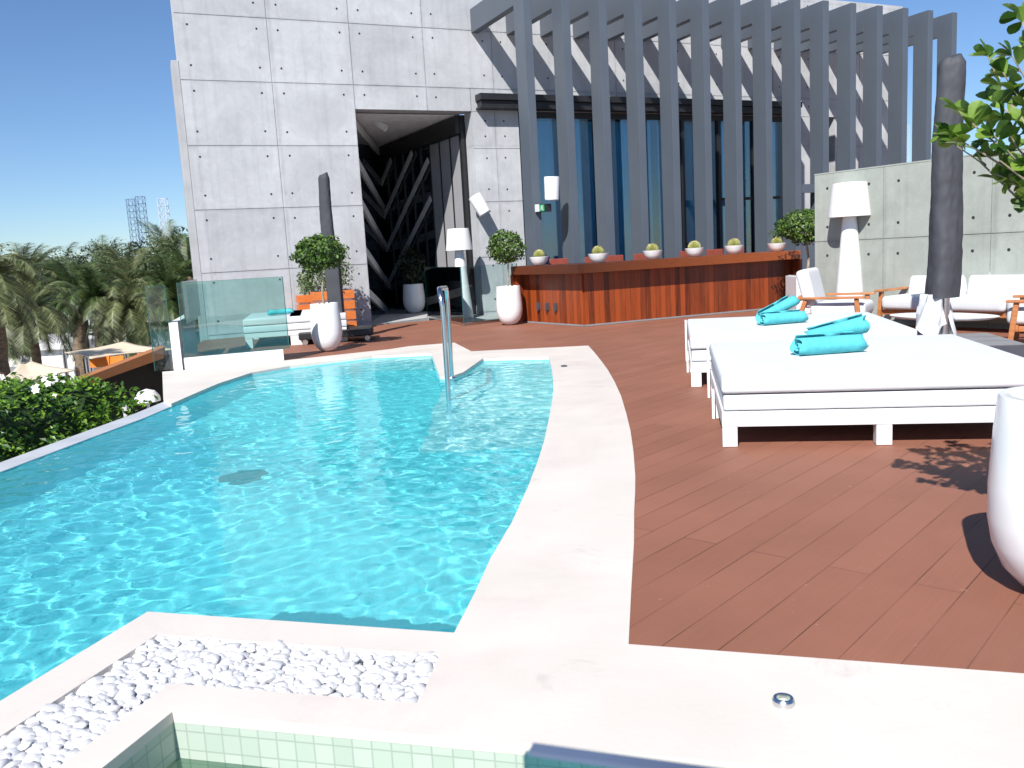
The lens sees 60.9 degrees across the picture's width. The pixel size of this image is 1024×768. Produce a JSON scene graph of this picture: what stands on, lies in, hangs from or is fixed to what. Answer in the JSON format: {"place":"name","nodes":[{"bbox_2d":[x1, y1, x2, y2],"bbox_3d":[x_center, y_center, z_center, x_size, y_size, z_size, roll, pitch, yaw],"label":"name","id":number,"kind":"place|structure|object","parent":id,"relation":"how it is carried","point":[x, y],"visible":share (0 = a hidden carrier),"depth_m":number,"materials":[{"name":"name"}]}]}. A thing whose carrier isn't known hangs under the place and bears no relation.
{"place":"outdoors","nodes":[
{"label":"outdoors","id":0,"kind":"place"},
{"bbox_2d":[134,389,160,407],"bbox_3d":[-5.380,0.518,12.927,0.380,0.910,0.361,-3,9,0],"label":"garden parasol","id":1,"kind":"object","parent":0,"point":[148,394],"visible":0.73,"depth_m":12.76,"materials":[{"name":"white fabric"}]},
{"bbox_2d":[167,758,267,767],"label":"spa water","id":2,"kind":"structure","parent":0,"point":[183,763],"depth_m":2.68,"materials":[{"name":"green liquid"}]},
{"bbox_2d":[0,356,552,700],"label":"water","id":3,"kind":"structure","parent":0,"point":[384,492],"depth_m":5.11,"materials":[{"name":"blue liquid"}]},
{"bbox_2d":[372,308,498,324],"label":"threshold floor","id":4,"kind":"structure","parent":0,"point":[391,316],"depth_m":19.69,"materials":[{"name":"white stone"}]},
{"bbox_2d":[395,244,427,312],"bbox_3d":[-2.442,-2.590,21.425,0.794,1.691,0.708,0,9,23],"label":"potted plant","id":5,"kind":"object","parent":4,"relation":"on","point":[413,295],"visible":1,"depth_m":21.29,"materials":[{"name":"green plant"}]},
{"bbox_2d":[446,228,472,318],"bbox_3d":[-1.092,-2.345,18.569,0.579,1.911,0.579,-3,9,0],"label":"floor lamp","id":6,"kind":"object","parent":4,"relation":"on","point":[458,241],"visible":0.73,"depth_m":18.41,"materials":[{"name":"white plastic"}]},
{"bbox_2d":[424,263,516,324],"bbox_3d":[-1.336,-1.865,18.070,2.866,1.129,1.298,5,12,44],"label":"glass balustrade","id":7,"kind":"object","parent":4,"relation":"on","point":[450,278],"visible":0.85,"depth_m":17.75,"materials":[{"name":"black glass"}]},
{"bbox_2d":[0,0,1023,262],"label":"sky","id":8,"kind":"structure","parent":0,"point":[88,126],"materials":[{"name":"blue"}]},
{"bbox_2d":[172,310,1023,672],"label":"pool deck","id":9,"kind":"structure","parent":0,"point":[844,542],"depth_m":4.14,"materials":[{"name":"brown wood"}]},
{"bbox_2d":[145,276,288,370],"bbox_3d":[-4.233,-0.988,13.115,1.788,1.203,2.400,-5,9,-9],"label":"glass balustrade","id":10,"kind":"object","parent":9,"relation":"on","point":[183,340],"visible":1,"depth_m":12.27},
{"bbox_2d":[243,310,303,348],"bbox_3d":[-4.225,-1.004,15.612,0.970,0.490,2.010,-5,9,-12],"label":"sun lounger","id":11,"kind":"object","parent":9,"relation":"on","point":[259,325],"visible":0.67,"depth_m":14.62,"materials":[{"name":"white fabric"}]},
{"bbox_2d":[267,308,293,314],"bbox_3d":[-4.059,-1.268,15.254,0.456,0.098,0.109,-6,9,-20],"label":"rolled towel","id":12,"kind":"object","parent":11,"relation":"on","point":[279,311],"visible":0.96,"depth_m":15.22,"materials":[{"name":"teal fabric"}]},
{"bbox_2d":[1,356,552,767],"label":"pool basin","id":13,"kind":"object","parent":9,"relation":"in","point":[237,380],"visible":0.13,"depth_m":9.51,"materials":[{"name":"teal tile"}]},
{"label":"pool steps","id":14,"kind":"structure","parent":13,"relation":"on","visible":0},
{"bbox_2d":[437,286,456,400],"bbox_3d":[-0.652,-0.107,9.116,0.110,1.864,1.360,-4,9,-2],"label":"pool handrail","id":15,"kind":"object","parent":14,"relation":"on","point":[448,364],"visible":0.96,"depth_m":8.46,"materials":[{"name":"silver metal"}]},
{"bbox_2d":[296,272,317,309],"bbox_3d":[-4.101,-1.678,17.523,0.445,1.237,0.425,-6,9,-20],"label":"slatted planter","id":16,"kind":"object","parent":9,"relation":"on","point":[304,301],"visible":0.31,"depth_m":17.36,"materials":[{"name":"orange wood"}]},
{"bbox_2d":[288,309,347,344],"bbox_3d":[-3.507,-1.067,15.760,0.970,0.490,2.010,-5,9,-12],"label":"sun lounger","id":17,"kind":"object","parent":9,"relation":"on","point":[299,324],"visible":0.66,"depth_m":14.73,"materials":[{"name":"white fabric"}]},
{"bbox_2d":[289,233,349,351],"bbox_3d":[-2.894,-1.405,13.344,0.930,1.813,0.773,-3,9,0],"label":"potted topiary","id":18,"kind":"object","parent":9,"relation":"on","point":[326,326],"visible":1,"depth_m":13.20,"materials":[{"name":"white plastic"}]},
{"bbox_2d":[310,247,357,325],"bbox_3d":[-3.528,-1.937,17.194,0.986,1.783,0.712,-6,9,-20],"label":"slatted planter","id":19,"kind":"object","parent":9,"relation":"on","point":[349,301],"visible":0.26,"depth_m":17.14,"materials":[{"name":"orange wood"}]},
{"bbox_2d":[298,172,373,344],"bbox_3d":[-3.106,-2.167,14.918,1.240,2.870,0.840,-4,9,-8],"label":"cantilever umbrella","id":20,"kind":"object","parent":9,"relation":"on","point":[334,286],"visible":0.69,"depth_m":14.76,"materials":[{"name":"grey fabric"}]},
{"bbox_2d":[119,722,610,767],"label":"spa basin","id":21,"kind":"object","parent":9,"relation":"in","point":[170,744],"visible":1,"depth_m":2.60,"materials":[{"name":"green tile"}]},
{"bbox_2d":[523,743,716,767],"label":"handrail","id":22,"kind":"object","parent":21,"relation":"on","point":[589,757],"visible":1,"depth_m":0.65,"materials":[{"name":"silver metal"}]},
{"bbox_2d":[486,229,526,324],"bbox_3d":[-0.079,-2.021,16.392,0.787,1.807,0.775,-3,9,0],"label":"potted topiary","id":23,"kind":"object","parent":9,"relation":"on","point":[509,308],"visible":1,"depth_m":16.23,"materials":[{"name":"white ceramic"}]},
{"bbox_2d":[0,343,1023,767],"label":"pool coping","id":24,"kind":"object","parent":9,"relation":"on","point":[536,647],"visible":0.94,"depth_m":2.76,"materials":[{"name":"stone"}]},
{"bbox_2d":[772,693,794,709],"bbox_3d":[0.793,0.927,2.543,0.064,0.024,0.064,-3,9,0],"label":"recessed light","id":25,"kind":"object","parent":24,"relation":"in","point":[783,701],"visible":1,"depth_m":2.53,"materials":[{"name":"silver metal"}]},
{"bbox_2d":[549,258,567,264],"bbox_3d":[0.826,-1.758,16.393,0.380,1.190,0.400,-7,9,-22],"label":"bar stool","id":26,"kind":"object","parent":9,"relation":"on","point":[559,261],"visible":0.21,"depth_m":16.13,"materials":[{"name":"red"}]},
{"bbox_2d":[585,257,592,262],"bbox_3d":[1.506,-1.839,16.673,0.380,1.190,0.400,-7,9,-22],"label":"bar stool","id":27,"kind":"object","parent":9,"relation":"on","point":[587,260],"visible":0.09,"depth_m":16.36,"materials":[{"name":"red metal"}]},
{"bbox_2d":[605,255,622,261],"bbox_3d":[1.910,-1.887,16.839,0.380,1.190,0.400,-7,9,-22],"label":"bar stool","id":28,"kind":"object","parent":9,"relation":"on","point":[614,258],"visible":0.12,"depth_m":16.58,"materials":[{"name":"red metal"}]},
{"bbox_2d":[633,254,646,259],"bbox_3d":[2.480,-1.954,17.074,0.380,1.190,0.400,-7,9,-22],"label":"bar stool","id":29,"kind":"object","parent":9,"relation":"on","point":[638,256],"visible":0.11,"depth_m":16.78,"materials":[{"name":"red metal"}]},
{"bbox_2d":[510,250,801,326],"bbox_3d":[2.746,-1.861,16.697,5.154,1.090,2.262,-7,9,-22],"label":"bar counter","id":30,"kind":"object","parent":9,"relation":"on","point":[593,294],"visible":0.88,"depth_m":15.88,"materials":[{"name":"red wood"}]},
{"bbox_2d":[529,250,548,265],"bbox_3d":[0.492,-2.307,15.838,0.360,0.294,0.360,-3,9,0],"label":"potted cactus","id":31,"kind":"object","parent":30,"relation":"on","point":[539,257],"visible":1,"depth_m":15.74,"materials":[{"name":"white ceramic"}]},
{"bbox_2d":[588,245,608,262],"bbox_3d":[1.500,-2.261,15.139,0.367,0.300,0.367,1,10,27],"label":"potted cactus","id":32,"kind":"object","parent":30,"relation":"on","point":[598,255],"visible":1,"depth_m":15.04,"materials":[{"name":"white ceramic"}]},
{"bbox_2d":[643,244,662,258],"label":"potted cactus","id":33,"kind":"object","parent":30,"relation":"on","point":[652,252],"visible":0.98,"depth_m":15.46,"materials":[{"name":"white ceramic"}]},
{"bbox_2d":[685,241,703,256],"bbox_3d":[3.329,-2.474,15.892,0.360,0.294,0.360,-5,9,-9],"label":"potted cactus","id":34,"kind":"object","parent":30,"relation":"on","point":[694,249],"visible":1,"depth_m":15.80,"materials":[{"name":"white ceramic"}]},
{"bbox_2d":[724,238,743,253],"bbox_3d":[4.138,-2.574,16.224,0.371,0.303,0.371,0,9,18],"label":"potted cactus","id":35,"kind":"object","parent":30,"relation":"on","point":[734,246],"visible":0.98,"depth_m":16.13,"materials":[{"name":"white ceramic"}]},
{"bbox_2d":[767,237,785,251],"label":"potted cactus","id":36,"kind":"object","parent":30,"relation":"on","point":[775,244],"visible":0.83,"depth_m":16.51,"materials":[{"name":"white ceramic"}]},
{"bbox_2d":[680,251,687,256],"bbox_3d":[3.455,-2.069,17.475,0.380,1.190,0.400,-7,9,-22],"label":"bar stool","id":37,"kind":"object","parent":9,"relation":"on","point":[683,254],"visible":0.08,"depth_m":17.16,"materials":[{"name":"red metal"}]},
{"bbox_2d":[470,0,956,269],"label":"pergola","id":38,"kind":"object","parent":9,"relation":"on","point":[792,30],"visible":0.66,"depth_m":18.79,"materials":[{"name":"metal"}]},
{"bbox_2d":[535,204,551,211],"bbox_3d":[0.606,-3.415,16.881,0.324,0.150,0.090,-7,9,-25],"label":"exit sign","id":39,"kind":"object","parent":38,"relation":"attached to","point":[542,207],"visible":1,"depth_m":16.84,"materials":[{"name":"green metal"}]},
{"bbox_2d":[544,176,559,200],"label":"loudspeaker","id":40,"kind":"structure","parent":38,"relation":"attached to","point":[551,187],"depth_m":16.66,"materials":[{"name":"white plastic"}]},
{"bbox_2d":[706,249,722,254],"bbox_3d":[4.025,-2.136,17.709,0.380,1.190,0.400,-7,9,-22],"label":"bar stool","id":41,"kind":"object","parent":9,"relation":"on","point":[714,252],"visible":0.17,"depth_m":17.44,"materials":[{"name":"red metal"}]},
{"bbox_2d":[768,207,814,313],"bbox_3d":[5.300,-2.216,15.470,1.439,1.877,1.078,-3,9,0],"label":"potted topiary","id":42,"kind":"object","parent":9,"relation":"on","point":[792,227],"visible":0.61,"depth_m":15.24,"materials":[{"name":"green plant"}]},
{"bbox_2d":[685,312,916,386],"bbox_3d":[2.833,-0.391,8.995,2.028,0.475,2.030,-2,9,11],"label":"daybed","id":43,"kind":"object","parent":9,"relation":"on","point":[702,332],"visible":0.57,"depth_m":8.34,"materials":[{"name":"white fabric"}]},
{"bbox_2d":[756,295,799,320],"bbox_3d":[2.756,-0.785,9.034,0.536,0.129,0.143,-27,19,-25],"label":"rolled towel","id":44,"kind":"object","parent":43,"relation":"on","point":[784,303],"visible":0.77,"depth_m":9.02,"materials":[{"name":"teal fabric"}]},
{"bbox_2d":[757,309,808,324],"bbox_3d":[2.764,-0.683,8.889,0.516,0.133,0.146,-5,9,-14],"label":"rolled towel","id":45,"kind":"object","parent":43,"relation":"on","point":[784,316],"visible":1,"depth_m":8.85,"materials":[{"name":"teal fabric"}]},
{"bbox_2d":[796,267,875,313],"bbox_3d":[4.324,-1.108,11.735,0.944,0.923,0.900,2,10,32],"label":"armchair","id":46,"kind":"object","parent":9,"relation":"on","point":[812,296],"visible":0.54,"depth_m":11.54,"materials":[{"name":"white fabric"}]},
{"bbox_2d":[827,181,870,299],"bbox_3d":[5.118,-1.976,13.196,0.636,2.100,0.636,-3,9,0],"label":"floor lamp","id":47,"kind":"object","parent":9,"relation":"on","point":[849,203],"visible":0.69,"depth_m":13.04,"materials":[{"name":"white plastic"}]},
{"bbox_2d":[706,334,1023,446],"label":"daybed","id":48,"kind":"object","parent":9,"relation":"on","point":[882,384],"visible":0.98,"depth_m":5.65,"materials":[{"name":"white fabric"}]},
{"bbox_2d":[790,331,867,355],"bbox_3d":[2.356,-0.301,6.476,0.536,0.153,0.167,-4,9,-6],"label":"rolled towel","id":49,"kind":"object","parent":48,"relation":"on","point":[821,343],"visible":1,"depth_m":6.42,"materials":[{"name":"teal fabric"}]},
{"bbox_2d":[804,313,869,334],"bbox_3d":[2.475,-0.408,6.643,0.476,0.153,0.167,-16,3,25],"label":"rolled towel","id":50,"kind":"object","parent":48,"relation":"on","point":[858,324],"visible":0.65,"depth_m":6.57,"materials":[{"name":"teal fabric"}]},
{"bbox_2d":[814,148,1023,328],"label":"boundary wall","id":51,"kind":"structure","parent":9,"relation":"on","point":[893,230],"depth_m":12.40,"materials":[{"name":"concrete"}]},
{"bbox_2d":[890,313,999,320],"bbox_3d":[5.122,-0.652,10.361,0.768,0.332,1.296,-9,10,-32],"label":"coffee table","id":52,"kind":"object","parent":9,"relation":"on","point":[961,316],"visible":0.4,"depth_m":10.13,"materials":[{"name":"white paint"}]},
{"bbox_2d":[874,274,1023,317],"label":"sofa","id":53,"kind":"object","parent":9,"relation":"on","point":[986,294],"visible":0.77,"depth_m":11.50,"materials":[{"name":"white fabric"}]},
{"bbox_2d":[915,53,1023,356],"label":"cantilever umbrella","id":54,"kind":"object","parent":9,"relation":"on","point":[934,313],"visible":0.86,"depth_m":9.28,"materials":[{"name":"grey fabric"}]},
{"bbox_2d":[930,2,1023,585],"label":"potted tree","id":55,"kind":"object","parent":9,"relation":"on","point":[1005,499],"visible":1,"depth_m":3.10,"materials":[{"name":"green plant"}]},
{"bbox_2d":[1006,295,1023,340],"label":"armchair","id":56,"kind":"object","parent":9,"relation":"on","point":[1015,316],"visible":0.84,"depth_m":9.40,"materials":[{"name":"orange wood"}]},
{"label":"ground","id":57,"kind":"structure","parent":0,"visible":0},
{"bbox_2d":[0,243,49,386],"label":"palm tree","id":58,"kind":"object","parent":57,"relation":"on","point":[11,293],"visible":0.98,"depth_m":14.94,"materials":[{"name":"green plant"}]},
{"bbox_2d":[1,242,69,319],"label":"palm tree","id":59,"kind":"object","parent":57,"relation":"on","point":[26,257],"visible":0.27,"depth_m":31.43,"materials":[{"name":"green plant"}]},
{"bbox_2d":[0,244,71,333],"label":"garden tree","id":60,"kind":"object","parent":57,"relation":"on","point":[9,250],"visible":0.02,"depth_m":32.40,"materials":[{"name":"green plant"}]},
{"bbox_2d":[4,355,79,385],"bbox_3d":[-7.709,1.289,13.992,1.110,3.231,5.304,-10,11,-38],"label":"shade sail","id":61,"kind":"object","parent":57,"relation":"on","point":[27,369],"visible":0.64,"depth_m":13.61,"materials":[{"name":"beige fabric"}]},
{"bbox_2d":[5,275,81,383],"bbox_3d":[-10.349,-0.014,19.079,2.072,4.796,2.095,-9,10,-35],"label":"palm tree","id":62,"kind":"object","parent":57,"relation":"on","point":[17,343],"visible":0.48,"depth_m":18.86,"materials":[{"name":"green plant"}]},
{"bbox_2d":[8,333,117,384],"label":"garden building","id":63,"kind":"structure","parent":57,"relation":"on","point":[50,359],"depth_m":26.07,"materials":[{"name":"white paint"}]},
{"bbox_2d":[36,246,93,333],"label":"garden tree","id":64,"kind":"object","parent":57,"relation":"on","point":[61,263],"depth_m":37.42,"materials":[{"name":"green plant"}]},
{"bbox_2d":[21,255,115,375],"bbox_3d":[-12.353,-1.052,24.997,2.910,5.357,2.656,2,10,31],"label":"palm tree","id":65,"kind":"object","parent":57,"relation":"on","point":[68,277],"visible":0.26,"depth_m":24.65,"materials":[{"name":"green plant"}]},
{"bbox_2d":[34,242,103,332],"bbox_3d":[-17.282,-2.455,33.911,3.710,5.988,3.684,-3,9,0],"label":"palm tree","id":66,"kind":"object","parent":57,"relation":"on","point":[60,267],"visible":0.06,"depth_m":33.26,"materials":[{"name":"green plant"}]},
{"bbox_2d":[0,371,158,461],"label":"flowering hedge","id":67,"kind":"object","parent":57,"relation":"on","point":[42,413],"visible":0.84,"depth_m":8.74,"materials":[{"name":"green plant"}]},
{"bbox_2d":[44,260,136,369],"bbox_3d":[-11.377,-0.839,24.088,2.262,5.059,2.452,4,11,40],"label":"palm tree","id":68,"kind":"object","parent":57,"relation":"on","point":[91,291],"visible":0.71,"depth_m":23.58,"materials":[{"name":"green plant"}]},
{"bbox_2d":[57,235,133,275],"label":"palm tree","id":69,"kind":"object","parent":57,"relation":"on","point":[102,239],"visible":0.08,"depth_m":35.36,"materials":[{"name":"green plant"}]},
{"bbox_2d":[47,239,153,331],"bbox_3d":[-15.225,-2.650,33.880,4.974,6.108,4.456,-9,10,-32],"label":"garden tree","id":70,"kind":"object","parent":57,"relation":"on","point":[97,254],"visible":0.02,"depth_m":33.11,"materials":[{"name":"green plant"}]},
{"bbox_2d":[83,353,138,373],"bbox_3d":[-6.872,1.007,15.840,1.519,3.143,0.140,-3,9,0],"label":"orange screen","id":71,"kind":"object","parent":57,"relation":"on","point":[103,361],"visible":0.22,"depth_m":15.55,"materials":[{"name":"fabric"}]},
{"bbox_2d":[39,237,182,331],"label":"distant trees","id":72,"kind":"object","parent":57,"relation":"on","point":[81,250],"depth_m":52.73,"materials":[{"name":"plant"}]},
{"bbox_2d":[62,340,170,379],"bbox_3d":[-7.808,0.784,17.564,1.764,3.172,4.640,-9,10,-33],"label":"shade sail","id":73,"kind":"object","parent":57,"relation":"on","point":[124,347],"visible":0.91,"depth_m":17.31,"materials":[{"name":"beige fabric"}]},
{"bbox_2d":[79,241,162,312],"bbox_3d":[-12.190,-1.683,27.936,3.300,5.696,3.084,-3,9,0],"label":"palm tree","id":74,"kind":"object","parent":57,"relation":"on","point":[124,276],"visible":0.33,"depth_m":27.47,"materials":[{"name":"green plant"}]},
{"bbox_2d":[74,346,170,383],"bbox_3d":[-5.813,1.204,13.427,0.325,3.356,2.399,-1,9,13],"label":"brown awning","id":75,"kind":"object","parent":57,"relation":"on","point":[131,363],"visible":0.27,"depth_m":13.30,"materials":[{"name":"wood"}]},
{"bbox_2d":[83,277,166,358],"bbox_3d":[-9.216,-0.252,21.070,1.898,4.606,2.020,-3,9,0],"label":"palm tree","id":76,"kind":"object","parent":57,"relation":"on","point":[123,318],"visible":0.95,"depth_m":20.47,"materials":[{"name":"green plant"}]},
{"bbox_2d":[92,358,170,414],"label":"terrace pavilion","id":77,"kind":"structure","parent":57,"relation":"on","point":[146,376],"depth_m":13.88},
{"bbox_2d":[125,199,139,254],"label":"lattice mast","id":78,"kind":"object","parent":57,"relation":"on","point":[132,205],"visible":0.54,"depth_m":186.15,"materials":[{"name":"grey metal"}]},
{"bbox_2d":[105,232,166,309],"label":"garden tree","id":79,"kind":"object","parent":57,"relation":"on","point":[135,254],"visible":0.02,"depth_m":30.11,"materials":[{"name":"green plant"}]},
{"bbox_2d":[135,196,149,250],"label":"lattice mast","id":80,"kind":"object","parent":57,"relation":"on","point":[143,210],"visible":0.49,"depth_m":186.17,"materials":[{"name":"grey metal"}]},
{"bbox_2d":[89,311,196,370],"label":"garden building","id":81,"kind":"structure","parent":57,"relation":"on","point":[161,342],"depth_m":27.03,"materials":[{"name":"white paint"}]},
{"bbox_2d":[125,219,188,300],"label":"palm tree","id":82,"kind":"object","parent":57,"relation":"on","point":[160,236],"visible":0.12,"depth_m":29.20,"materials":[{"name":"green plant"}]},
{"bbox_2d":[131,226,188,309],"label":"garden tree","id":83,"kind":"object","parent":57,"relation":"on","point":[160,248],"visible":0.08,"depth_m":28.07,"materials":[{"name":"green plant"}]},
{"bbox_2d":[125,254,197,368],"bbox_3d":[-9.137,-1.005,24.043,2.562,5.202,2.782,-3,9,0],"label":"palm tree","id":84,"kind":"object","parent":57,"relation":"on","point":[167,279],"visible":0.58,"depth_m":23.28,"materials":[{"name":"green plant"}]},
{"bbox_2d":[157,198,171,235],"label":"lattice mast","id":85,"kind":"object","parent":57,"relation":"on","point":[161,213],"visible":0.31,"depth_m":224.85,"materials":[{"name":"grey metal"}]},
{"bbox_2d":[141,233,198,329],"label":"palm tree","id":86,"kind":"object","parent":57,"relation":"on","point":[184,262],"visible":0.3,"depth_m":26.59,"materials":[{"name":"green plant"}]},
{"bbox_2d":[170,0,902,368],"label":"concrete building","id":87,"kind":"structure","parent":57,"relation":"on","point":[282,106],"depth_m":18.32,"materials":[{"name":"grey concrete"}]},
{"bbox_2d":[469,192,489,216],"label":"loudspeaker","id":88,"kind":"structure","parent":87,"relation":"attached to","point":[479,204],"depth_m":18.65,"materials":[{"name":"white plastic"}]},
{"bbox_2d":[518,111,782,264],"bbox_3d":[3.727,-4.297,21.264,7.780,4.430,0.130,-7,9,-25],"label":"window frame","id":89,"kind":"structure","parent":87,"relation":"in","point":[542,115],"depth_m":21.61,"materials":[{"name":"black metal"}]},
{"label":"pool outer wall","id":90,"kind":"structure","parent":57,"relation":"on","visible":0},
{"bbox_2d":[0,402,170,472],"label":"infinity edge","id":91,"kind":"object","parent":90,"relation":"attached to","point":[8,464],"visible":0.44,"depth_m":7.51,"materials":[{"name":"stone"}]},
{"label":"path","id":92,"kind":"structure","parent":0,"visible":0},
{"bbox_2d":[196,329,199,344],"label":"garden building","id":93,"kind":"structure","parent":92,"relation":"on","point":[198,337],"depth_m":24.81,"materials":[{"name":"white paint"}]},
{"label":"pebble channel","id":94,"kind":"structure","parent":0,"visible":0},
{"bbox_2d":[0,635,437,767],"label":"pebbles","id":95,"kind":"object","parent":94,"relation":"on","point":[54,735],"visible":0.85,"depth_m":2.90,"materials":[{"name":"white stone"}]}
]}

